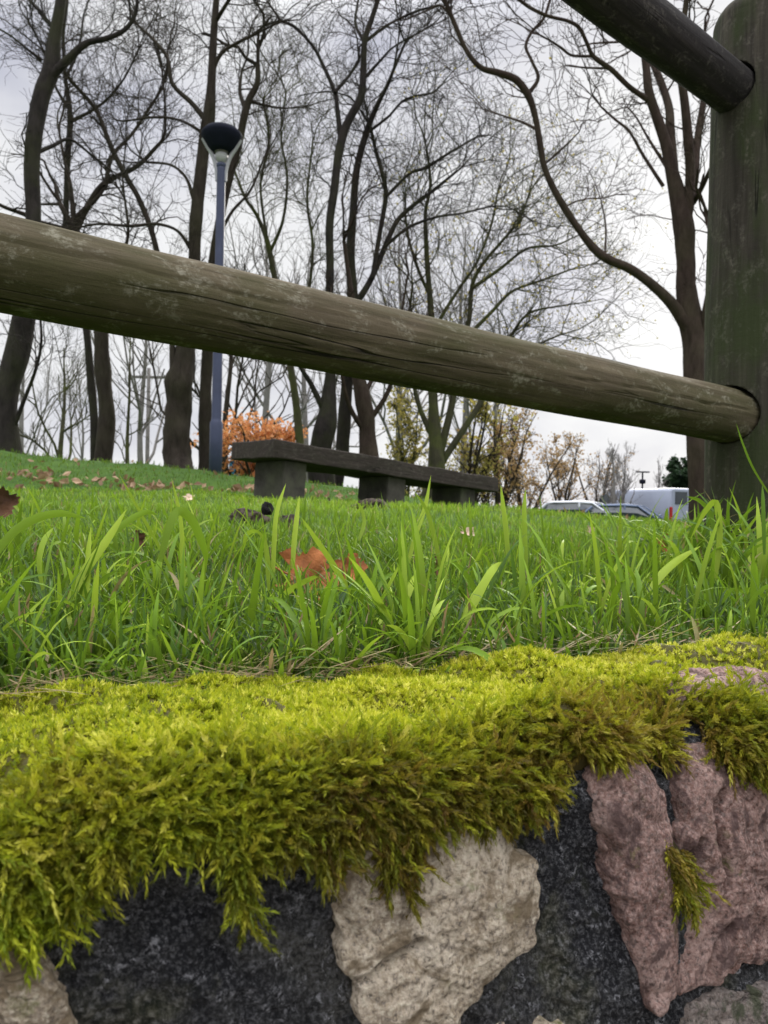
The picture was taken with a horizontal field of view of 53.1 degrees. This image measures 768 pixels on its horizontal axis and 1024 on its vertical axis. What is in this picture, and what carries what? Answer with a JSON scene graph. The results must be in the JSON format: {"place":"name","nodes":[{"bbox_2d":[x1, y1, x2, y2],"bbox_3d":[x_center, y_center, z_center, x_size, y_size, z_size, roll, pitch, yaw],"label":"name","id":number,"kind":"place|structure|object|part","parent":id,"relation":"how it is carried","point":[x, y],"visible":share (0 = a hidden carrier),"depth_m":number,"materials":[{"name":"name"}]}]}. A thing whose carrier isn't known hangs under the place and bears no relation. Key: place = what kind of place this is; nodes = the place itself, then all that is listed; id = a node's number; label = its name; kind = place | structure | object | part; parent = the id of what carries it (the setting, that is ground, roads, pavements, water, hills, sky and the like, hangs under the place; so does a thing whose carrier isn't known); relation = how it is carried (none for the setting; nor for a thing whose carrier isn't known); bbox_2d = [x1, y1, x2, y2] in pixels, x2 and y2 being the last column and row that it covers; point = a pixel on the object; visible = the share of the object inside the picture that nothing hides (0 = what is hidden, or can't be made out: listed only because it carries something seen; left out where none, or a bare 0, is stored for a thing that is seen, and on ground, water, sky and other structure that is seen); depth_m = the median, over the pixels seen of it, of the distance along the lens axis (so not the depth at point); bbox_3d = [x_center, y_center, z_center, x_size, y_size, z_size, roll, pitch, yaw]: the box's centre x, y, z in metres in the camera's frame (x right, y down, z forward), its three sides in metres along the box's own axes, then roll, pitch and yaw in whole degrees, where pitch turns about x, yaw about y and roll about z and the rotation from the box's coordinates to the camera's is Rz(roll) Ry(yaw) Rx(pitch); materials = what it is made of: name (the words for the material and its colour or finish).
{"place":"outdoors","nodes":[
{"label":"outdoors","id":0,"kind":"place"},
{"bbox_2d":[0,0,732,508],"label":"sky","id":1,"kind":"structure","parent":0,"point":[650,444],"materials":[{"name":"white"}]},
{"bbox_2d":[0,424,767,696],"bbox_3d":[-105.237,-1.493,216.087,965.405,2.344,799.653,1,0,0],"label":"ground","id":2,"kind":"structure","parent":0,"point":[55,464],"depth_m":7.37,"materials":[{"name":"green plant"}]},
{"bbox_2d":[0,486,19,516],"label":"fallen leaf","id":3,"kind":"object","parent":2,"relation":"on","point":[7,501],"visible":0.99,"depth_m":0.95,"materials":[{"name":"brown plant"}]},
{"bbox_2d":[0,318,116,454],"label":"bare tree","id":4,"kind":"object","parent":2,"relation":"on","point":[22,419],"visible":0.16,"depth_m":23.94,"materials":[{"name":"brown plant"}]},
{"bbox_2d":[19,322,115,459],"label":"bare tree","id":5,"kind":"object","parent":2,"relation":"on","point":[59,451],"visible":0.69,"depth_m":20.99,"materials":[{"name":"brown plant"}]},
{"bbox_2d":[21,353,140,460],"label":"bare tree","id":6,"kind":"object","parent":2,"relation":"on","point":[83,432],"visible":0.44,"depth_m":23.03,"materials":[{"name":"brown plant"}]},
{"bbox_2d":[0,0,187,453],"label":"bare tree","id":7,"kind":"object","parent":2,"relation":"on","point":[18,348],"visible":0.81,"depth_m":9.93,"materials":[{"name":"brown plant"}]},
{"bbox_2d":[0,0,203,460],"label":"bare tree","id":8,"kind":"object","parent":2,"relation":"on","point":[92,394],"visible":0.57,"depth_m":13.54,"materials":[{"name":"brown plant"}]},
{"bbox_2d":[0,0,233,462],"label":"bare tree","id":9,"kind":"object","parent":2,"relation":"on","point":[105,440],"visible":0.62,"depth_m":13.03,"materials":[{"name":"brown plant"}]},
{"bbox_2d":[112,338,160,462],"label":"bare tree","id":10,"kind":"object","parent":2,"relation":"on","point":[126,444],"visible":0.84,"depth_m":16.98,"materials":[{"name":"brown plant"}]},
{"bbox_2d":[131,530,145,546],"bbox_3d":[-0.287,0.032,0.899,0.006,0.022,0.022,1,0,22],"label":"fallen leaf","id":11,"kind":"object","parent":2,"relation":"on","point":[142,536],"visible":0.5,"depth_m":0.90,"materials":[{"name":"brown plant"}]},
{"bbox_2d":[88,212,201,463],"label":"bare tree","id":12,"kind":"object","parent":2,"relation":"on","point":[140,408],"visible":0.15,"depth_m":24.92,"materials":[{"name":"brown plant"}]},
{"bbox_2d":[132,368,164,460],"bbox_3d":[-9.241,-2.458,30.000,1.300,6.319,0.204,1,0,0],"label":"utility pole","id":13,"kind":"object","parent":2,"relation":"on","point":[147,441],"visible":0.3,"depth_m":29.95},
{"bbox_2d":[0,0,361,468],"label":"bare tree","id":14,"kind":"object","parent":2,"relation":"on","point":[178,384],"visible":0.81,"depth_m":11.33,"materials":[{"name":"brown plant"}]},
{"bbox_2d":[182,493,193,499],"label":"fallen leaf","id":15,"kind":"object","parent":2,"relation":"on","point":[188,496],"visible":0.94,"depth_m":3.60,"materials":[{"name":"beige plant"}]},
{"bbox_2d":[201,122,241,473],"bbox_3d":[-2.197,-2.686,10.200,0.538,4.812,0.538,1,0,0],"label":"street lamp","id":16,"kind":"object","parent":2,"relation":"on","point":[222,141],"visible":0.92,"depth_m":10.14,"materials":[{"name":"grey metal"}]},
{"bbox_2d":[229,461,250,475],"bbox_3d":[-3.584,-0.337,21.958,1.150,2.044,3.084,1,0,0],"label":"storage container","id":17,"kind":"object","parent":2,"relation":"on","point":[234,469],"visible":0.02,"depth_m":20.48,"materials":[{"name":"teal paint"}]},
{"bbox_2d":[110,221,376,474],"bbox_3d":[-4.078,-3.937,21.437,7.793,9.403,5.436,1,0,0],"label":"bare tree","id":18,"kind":"object","parent":2,"relation":"on","point":[227,405],"visible":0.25,"depth_m":21.79,"materials":[{"name":"brown plant"}]},
{"bbox_2d":[190,407,308,476],"bbox_3d":[-2.776,-0.922,15.375,1.921,2.477,2.454,1,0,28],"label":"shrub","id":19,"kind":"object","parent":2,"relation":"on","point":[266,432],"visible":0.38,"depth_m":15.28,"materials":[{"name":"orange plant"}]},
{"bbox_2d":[228,508,271,528],"bbox_3d":[-0.297,0.014,1.705,0.097,0.048,0.114,1,0,0],"label":"soil clod","id":20,"kind":"object","parent":2,"relation":"on","point":[242,511],"visible":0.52,"depth_m":1.67,"materials":[{"name":"soil"}]},
{"bbox_2d":[261,502,273,514],"bbox_3d":[-0.261,-0.008,1.722,0.028,0.031,0.030,1,0,0],"label":"soil clod","id":21,"kind":"object","parent":20,"relation":"on","point":[267,508],"visible":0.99,"depth_m":1.71,"materials":[{"name":"black soil"}]},
{"bbox_2d":[187,126,358,434],"bbox_3d":[-3.259,-5.250,24.443,6.286,12.298,5.971,1,0,-18],"label":"bare tree","id":22,"kind":"object","parent":2,"relation":"on","point":[266,393],"visible":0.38,"depth_m":23.95,"materials":[{"name":"brown plant"}]},
{"bbox_2d":[279,514,299,526],"bbox_3d":[-0.227,0.028,1.750,0.080,0.048,0.093,1,0,0],"label":"soil clod","id":23,"kind":"object","parent":2,"relation":"on","point":[292,516],"visible":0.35,"depth_m":1.72,"materials":[{"name":"soil"}]},
{"bbox_2d":[172,0,413,470],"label":"bare tree","id":24,"kind":"object","parent":2,"relation":"on","point":[205,410],"visible":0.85,"depth_m":11.85,"materials":[{"name":"brown plant"}]},
{"bbox_2d":[202,213,395,480],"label":"bare tree","id":25,"kind":"object","parent":2,"relation":"on","point":[304,419],"visible":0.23,"depth_m":26.90,"materials":[{"name":"brown plant"}]},
{"bbox_2d":[196,3,413,443],"bbox_3d":[-1.887,-4.753,14.939,3.687,10.120,4.690,1,0,-21],"label":"bare tree","id":26,"kind":"object","parent":2,"relation":"on","point":[298,425],"visible":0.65,"depth_m":14.66,"materials":[{"name":"brown plant"}]},
{"bbox_2d":[275,547,338,599],"bbox_3d":[-0.078,0.067,0.795,0.083,0.068,0.017,14,-32,-20],"label":"fallen leaf","id":27,"kind":"object","parent":2,"relation":"on","point":[314,556],"visible":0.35,"depth_m":0.81,"materials":[{"name":"orange plant"}]},
{"bbox_2d":[0,458,627,518],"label":"leaf litter","id":28,"kind":"object","parent":2,"relation":"on","point":[41,474],"visible":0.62,"depth_m":6.84,"materials":[{"name":"brown plant"}]},
{"bbox_2d":[139,0,555,485],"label":"bare tree","id":29,"kind":"object","parent":2,"relation":"on","point":[324,430],"visible":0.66,"depth_m":11.95,"materials":[{"name":"brown plant"}]},
{"bbox_2d":[335,553,367,579],"bbox_3d":[-0.038,0.063,0.818,0.048,0.041,0.009,-16,-28,29],"label":"fallen leaf","id":30,"kind":"object","parent":2,"relation":"on","point":[338,562],"visible":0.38,"depth_m":0.82,"materials":[{"name":"brown plant"}]},
{"bbox_2d":[231,439,498,507],"bbox_3d":[-0.034,-0.036,6.173,0.508,0.880,2.530,1,0,44],"label":"bench","id":31,"kind":"object","parent":2,"relation":"on","point":[279,464],"visible":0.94,"depth_m":5.70,"materials":[{"name":"grey concrete"}]},
{"bbox_2d":[350,498,389,509],"bbox_3d":[-0.061,-0.022,3.599,0.196,0.084,0.221,1,0,0],"label":"soil clod","id":32,"kind":"object","parent":2,"relation":"on","point":[373,501],"visible":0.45,"depth_m":3.51,"materials":[{"name":"grey soil"}]},
{"bbox_2d":[0,0,767,552],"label":"wooden fence","id":33,"kind":"object","parent":2,"relation":"on","point":[54,274],"visible":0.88,"depth_m":1.14,"materials":[{"name":"brown wood"}]},
{"bbox_2d":[0,613,767,705],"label":"dry grass","id":34,"kind":"structure","parent":2,"relation":"on","point":[329,668],"depth_m":0.43,"materials":[{"name":"plant"}]},
{"bbox_2d":[299,116,475,456],"bbox_3d":[0.091,-3.061,12.634,3.000,6.500,3.975,1,0,38],"label":"bare tree","id":35,"kind":"object","parent":2,"relation":"on","point":[364,419],"visible":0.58,"depth_m":12.35,"materials":[{"name":"brown plant"}]},
{"bbox_2d":[381,387,428,497],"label":"tree","id":36,"kind":"object","parent":2,"relation":"on","point":[408,423],"visible":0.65,"depth_m":16.22,"materials":[{"name":"green plant"}]},
{"bbox_2d":[302,160,537,461],"bbox_3d":[1.095,-4.931,25.864,7.558,11.836,9.391,1,0,0],"label":"bare tree","id":37,"kind":"object","parent":2,"relation":"on","point":[422,402],"visible":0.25,"depth_m":24.30,"materials":[{"name":"brown plant"}]},
{"bbox_2d":[284,0,610,485],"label":"bare tree","id":38,"kind":"object","parent":2,"relation":"on","point":[343,429],"visible":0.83,"depth_m":12.98,"materials":[{"name":"brown plant"}]},
{"bbox_2d":[459,526,474,535],"bbox_3d":[0.148,0.034,1.349,0.035,0.008,0.029,21,35,0],"label":"fallen leaf","id":39,"kind":"object","parent":2,"relation":"on","point":[467,531],"visible":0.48,"depth_m":1.35,"materials":[{"name":"beige plant"}]},
{"bbox_2d":[366,238,570,503],"bbox_3d":[3.104,-3.722,24.596,6.434,9.502,6.284,1,0,38],"label":"bare tree","id":40,"kind":"object","parent":2,"relation":"on","point":[495,409],"visible":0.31,"depth_m":23.95,"materials":[{"name":"brown plant"}]},
{"bbox_2d":[414,399,533,504],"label":"tree","id":41,"kind":"object","parent":2,"relation":"on","point":[476,459],"visible":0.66,"depth_m":15.96,"materials":[{"name":"brown plant"}]},
{"bbox_2d":[450,407,541,506],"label":"tree","id":42,"kind":"object","parent":2,"relation":"on","point":[511,484],"visible":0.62,"depth_m":17.00,"materials":[{"name":"brown plant"}]},
{"bbox_2d":[335,2,699,498],"bbox_3d":[2.317,-4.280,14.115,6.812,9.362,4.475,1,0,0],"label":"bare tree","id":43,"kind":"object","parent":2,"relation":"on","point":[439,455],"visible":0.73,"depth_m":13.93,"materials":[{"name":"brown plant"}]},
{"bbox_2d":[395,178,640,471],"bbox_3d":[3.422,-5.284,26.365,8.435,12.612,5.892,1,0,-22],"label":"bare tree","id":44,"kind":"object","parent":2,"relation":"on","point":[466,410],"visible":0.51,"depth_m":25.87,"materials":[{"name":"brown plant"}]},
{"bbox_2d":[317,0,720,522],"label":"bare tree","id":45,"kind":"object","parent":2,"relation":"on","point":[686,311],"visible":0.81,"depth_m":9.49,"materials":[{"name":"brown plant"}]},
{"bbox_2d":[483,429,575,508],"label":"tree","id":46,"kind":"object","parent":2,"relation":"on","point":[540,486],"visible":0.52,"depth_m":30.97,"materials":[{"name":"brown plant"}]},
{"bbox_2d":[522,432,599,505],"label":"tree","id":47,"kind":"object","parent":2,"relation":"on","point":[568,486],"visible":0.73,"depth_m":33.97,"materials":[{"name":"brown plant"}]},
{"bbox_2d":[554,431,638,501],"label":"tree","id":48,"kind":"object","parent":2,"relation":"on","point":[596,477],"visible":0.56,"depth_m":34.84,"materials":[{"name":"brown plant"}]},
{"bbox_2d":[595,442,638,503],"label":"bare tree","id":49,"kind":"object","parent":2,"relation":"on","point":[611,497],"visible":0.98,"depth_m":29.95,"materials":[{"name":"grey plant"}]},
{"bbox_2d":[592,441,642,503],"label":"bare tree","id":50,"kind":"object","parent":2,"relation":"on","point":[623,477],"visible":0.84,"depth_m":30.50,"materials":[{"name":"grey plant"}]},
{"bbox_2d":[654,455,669,487],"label":"bare tree","id":51,"kind":"object","parent":2,"relation":"on","point":[658,476],"visible":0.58,"depth_m":35.97,"materials":[{"name":"grey plant"}]},
{"bbox_2d":[656,533,672,551],"bbox_3d":[0.437,0.050,1.197,0.032,0.039,0.008,-30,6,-19],"label":"fallen leaf","id":52,"kind":"object","parent":2,"relation":"on","point":[665,549],"visible":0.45,"depth_m":1.20,"materials":[{"name":"plant"}]},
{"bbox_2d":[660,454,688,488],"bbox_3d":[14.695,-0.778,36.493,2.304,4.079,3.266,1,0,-40],"label":"evergreen bush","id":53,"kind":"object","parent":2,"relation":"on","point":[677,477],"visible":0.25,"depth_m":36.59,"materials":[{"name":"green plant"}]},
{"bbox_2d":[432,554,450,577],"bbox_3d":[0.063,0.061,0.859,0.007,0.033,0.038,-16,-42,41],"label":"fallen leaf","id":54,"kind":"object","parent":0,"point":[436,563],"visible":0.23,"depth_m":0.85,"materials":[{"name":"brown plant"}]},
{"label":"car park","id":55,"kind":"structure","parent":0,"visible":0},
{"bbox_2d":[542,500,608,514],"bbox_3d":[7.462,0.292,28.200,4.100,1.412,2.040,1,0,30],"label":"parked car","id":56,"kind":"object","parent":55,"relation":"on","point":[577,505],"visible":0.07,"depth_m":27.80,"materials":[{"name":"silver metal"}]},
{"bbox_3d":[7.136,-0.112,28.393,2.770,0.532,1.617,1,0,30],"label":"window","id":57,"kind":"part","parent":56,"relation":"part of","materials":[{"name":"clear glass"}]},
{"bbox_2d":[585,504,662,519],"bbox_3d":[8.822,0.368,27.400,3.900,1.312,2.040,1,0,28],"label":"parked car","id":58,"kind":"object","parent":55,"relation":"on","point":[636,511],"visible":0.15,"depth_m":26.88,"materials":[{"name":"blue paint"}]},
{"bbox_3d":[8.489,-0.005,27.581,2.570,0.494,1.617,1,0,28],"label":"window","id":59,"kind":"part","parent":58,"relation":"part of","materials":[{"name":"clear glass"}]},
{"bbox_2d":[636,471,649,488],"bbox_3d":[12.095,-0.397,36.000,0.620,3.019,0.200,1,0,0],"label":"lamp post","id":60,"kind":"object","parent":55,"relation":"on","point":[642,481],"visible":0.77,"depth_m":35.92,"materials":[{"name":"grey metal"}]},
{"bbox_2d":[598,488,688,521],"bbox_3d":[10.684,0.070,31.774,2.002,1.980,5.355,1,0,-22],"label":"parked van","id":61,"kind":"object","parent":55,"relation":"on","point":[671,499],"visible":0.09,"depth_m":29.45,"materials":[{"name":"paint"}]},
{"bbox_3d":[9.290,-0.527,32.682,0.074,0.520,0.780,1,0,-22],"label":"window","id":62,"kind":"part","parent":61,"relation":"part of","materials":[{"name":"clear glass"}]},
{"bbox_3d":[11.260,-0.129,29.154,0.823,1.450,0.048,1,0,-22],"label":"rear door","id":63,"kind":"part","parent":61,"relation":"part of","materials":[{"name":"paint"}]},
{"label":"path","id":64,"kind":"structure","parent":0,"visible":0},
{"bbox_2d":[0,657,767,1023],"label":"stone wall","id":65,"kind":"structure","parent":64,"relation":"on","point":[574,925],"depth_m":0.30,"materials":[{"name":"beige stone"}]},
{"bbox_2d":[0,630,767,993],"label":"moss","id":66,"kind":"object","parent":65,"relation":"on","point":[340,790],"visible":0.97,"depth_m":0.29,"materials":[{"name":"green plant"}]},
{"bbox_2d":[0,635,767,885],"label":"moss felt","id":67,"kind":"object","parent":65,"relation":"on","point":[581,764],"visible":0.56,"depth_m":0.36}
]}

